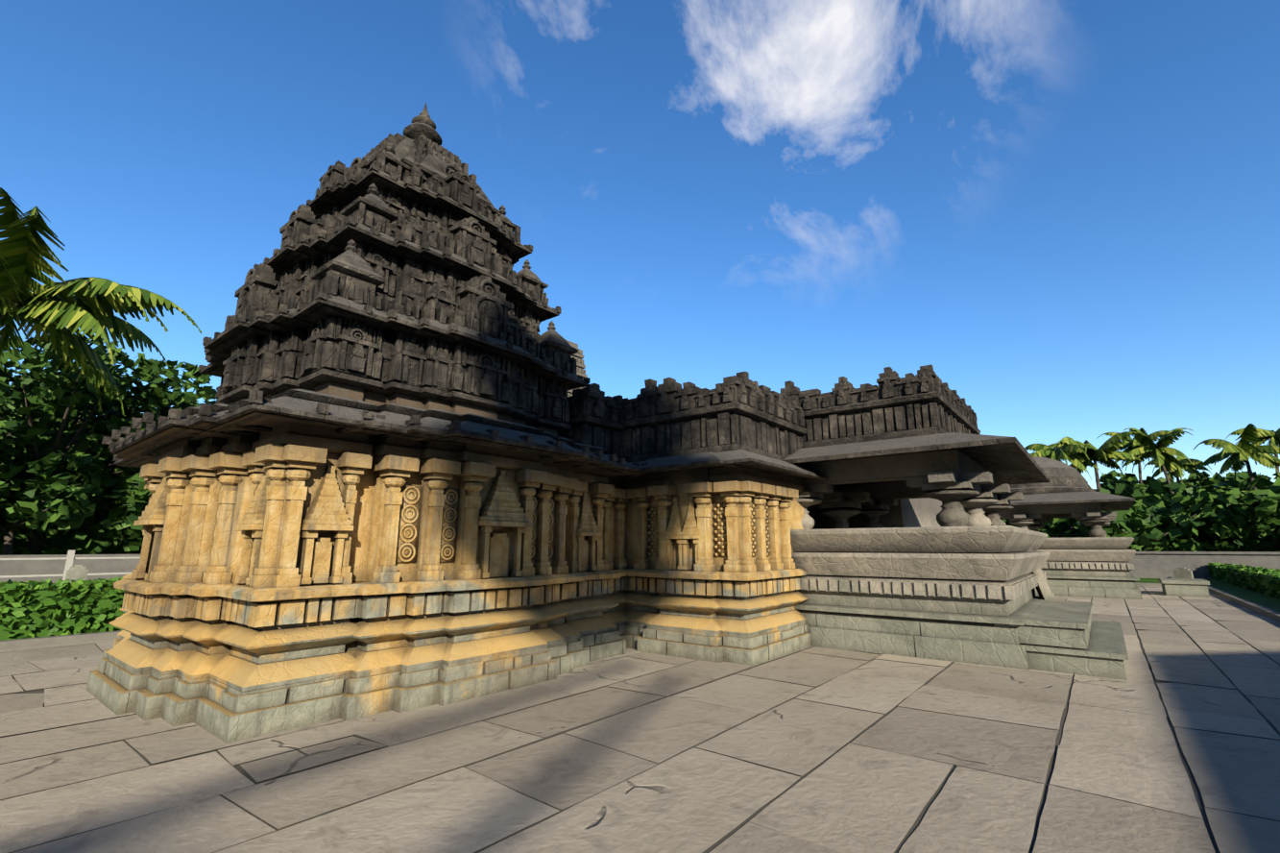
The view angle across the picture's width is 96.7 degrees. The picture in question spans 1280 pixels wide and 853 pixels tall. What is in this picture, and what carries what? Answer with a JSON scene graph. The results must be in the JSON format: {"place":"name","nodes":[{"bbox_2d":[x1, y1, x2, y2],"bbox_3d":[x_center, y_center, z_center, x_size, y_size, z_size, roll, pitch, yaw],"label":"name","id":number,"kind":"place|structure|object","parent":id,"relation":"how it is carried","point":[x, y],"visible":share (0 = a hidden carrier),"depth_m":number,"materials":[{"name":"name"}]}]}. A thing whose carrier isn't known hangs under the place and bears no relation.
{"place":"outdoors","nodes":[
{"label":"outdoors","id":0,"kind":"place"},
{"bbox_2d":[0,334,217,554],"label":"trees","id":1,"kind":"object","parent":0,"point":[49,391],"depth_m":25.00,"materials":[{"name":"green plant"}]},
{"bbox_2d":[0,187,1279,493],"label":"palm","id":2,"kind":"object","parent":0,"point":[58,314],"depth_m":19.22,"materials":[{"name":"green plant"}]},
{"bbox_2d":[0,449,1279,555],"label":"trees","id":3,"kind":"object","parent":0,"point":[76,500],"depth_m":26.88,"materials":[{"name":"green plant"}]},
{"bbox_2d":[0,585,1279,852],"bbox_3d":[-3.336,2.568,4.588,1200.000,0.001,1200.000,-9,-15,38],"label":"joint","id":4,"kind":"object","parent":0,"point":[1039,810],"depth_m":4.38,"materials":[{"name":"soil"}]},
{"bbox_2d":[0,585,1279,852],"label":"ground paving slabs","id":5,"kind":"structure","parent":4,"relation":"on","point":[857,797],"depth_m":4.19,"materials":[{"name":"grey stone"}]},
{"bbox_2d":[86,381,811,743],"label":"temple wall","id":6,"kind":"structure","parent":5,"relation":"on","point":[298,596],"depth_m":6.11,"materials":[{"name":"beige stone"}]},
{"bbox_2d":[210,484,770,562],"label":"carved wall panels","id":7,"kind":"object","parent":6,"relation":"attached to","point":[408,532],"visible":0.31,"depth_m":6.46,"materials":[{"name":"beige stone"}]},
{"bbox_2d":[65,564,1193,582],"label":"stones","id":8,"kind":"object","parent":5,"relation":"on","point":[76,572],"visible":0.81,"depth_m":17.82,"materials":[{"name":"grey stone"}]},
{"bbox_2d":[790,449,1209,679],"bbox_3d":[6.950,3.814,18.424,17.486,3.333,19.741,-9,-15,38],"label":"temple porch","id":9,"kind":"object","parent":5,"relation":"on","point":[911,577],"visible":0.58,"depth_m":8.76,"materials":[{"name":"grey stone"}]},
{"bbox_2d":[101,132,1135,510],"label":"temple roof","id":10,"kind":"structure","parent":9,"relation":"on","point":[422,340],"depth_m":7.87,"materials":[{"name":"black stone"}]},
{"bbox_2d":[221,157,559,394],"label":"carved ornaments","id":11,"kind":"object","parent":10,"relation":"attached to","point":[252,273],"visible":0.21,"depth_m":7.72,"materials":[{"name":"stone"}]},
{"bbox_2d":[402,101,442,144],"bbox_3d":[-3.728,-5.142,9.803,0.640,1.040,0.640,-9,-15,38],"label":"finial","id":12,"kind":"object","parent":10,"relation":"on","point":[423,124],"visible":0.6,"depth_m":9.62,"materials":[{"name":"stone"}]},
{"bbox_2d":[566,339,587,396],"bbox_3d":[-1.855,-0.638,13.865,1.232,2.902,1.234,-9,-15,38],"label":"tower projection","id":13,"kind":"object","parent":10,"relation":"on","point":[578,356],"depth_m":13.97,"materials":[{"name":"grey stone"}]},
{"bbox_2d":[796,488,1110,536],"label":"pillars","id":14,"kind":"structure","parent":9,"relation":"on","point":[952,513],"depth_m":10.35,"materials":[{"name":"grey stone"}]},
{"bbox_2d":[0,411,1279,555],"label":"trees","id":15,"kind":"object","parent":4,"relation":"on","point":[86,537],"visible":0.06,"depth_m":26.52,"materials":[{"name":"green plant"}]},
{"bbox_2d":[0,551,1279,587],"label":"boundary wall","id":16,"kind":"structure","parent":4,"relation":"on","point":[1156,563],"depth_m":26.58,"materials":[{"name":"stone"}]},
{"bbox_2d":[1136,575,1174,586],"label":"lawn kerb","id":17,"kind":"structure","parent":4,"relation":"on","point":[1150,584],"depth_m":22.97,"materials":[{"name":"stone"}]},
{"bbox_2d":[1086,469,1279,495],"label":"trees","id":18,"kind":"object","parent":4,"relation":"on","point":[1242,481],"visible":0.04,"depth_m":61.69,"materials":[{"name":"green plant"}]},
{"bbox_2d":[0,0,1279,488],"label":"sky","id":19,"kind":"structure","parent":0,"point":[1068,211],"materials":[{"name":"blue"}]},
{"bbox_2d":[1135,577,1160,582],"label":"lawn","id":20,"kind":"structure","parent":0,"point":[1147,580],"depth_m":25.84,"materials":[{"name":"green plant"}]},
{"bbox_2d":[1205,579,1279,611],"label":"lawn","id":21,"kind":"structure","parent":0,"point":[1267,600],"depth_m":18.19,"materials":[{"name":"green plant"}]},
{"bbox_2d":[1193,577,1279,621],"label":"lawn kerb","id":22,"kind":"structure","parent":21,"relation":"on","point":[1264,610],"depth_m":15.01,"materials":[{"name":"stone"}]},
{"bbox_2d":[1207,561,1279,598],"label":"hedge","id":23,"kind":"object","parent":21,"relation":"on","point":[1262,580],"visible":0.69,"depth_m":20.28,"materials":[{"name":"green plant"}]},
{"label":"lawn","id":24,"kind":"structure","parent":0,"visible":0},
{"bbox_2d":[0,629,121,650],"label":"curb","id":25,"kind":"structure","parent":24,"relation":"on","point":[53,640],"depth_m":9.23,"materials":[{"name":"stone"}]},
{"bbox_2d":[0,576,124,640],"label":"hedge","id":26,"kind":"object","parent":24,"relation":"on","point":[49,607],"visible":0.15,"depth_m":9.67,"materials":[{"name":"green plant"}]},
{"bbox_2d":[0,550,140,579],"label":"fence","id":27,"kind":"object","parent":24,"relation":"on","point":[69,557],"visible":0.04,"depth_m":18.73,"materials":[{"name":"grey metal"}]}
]}

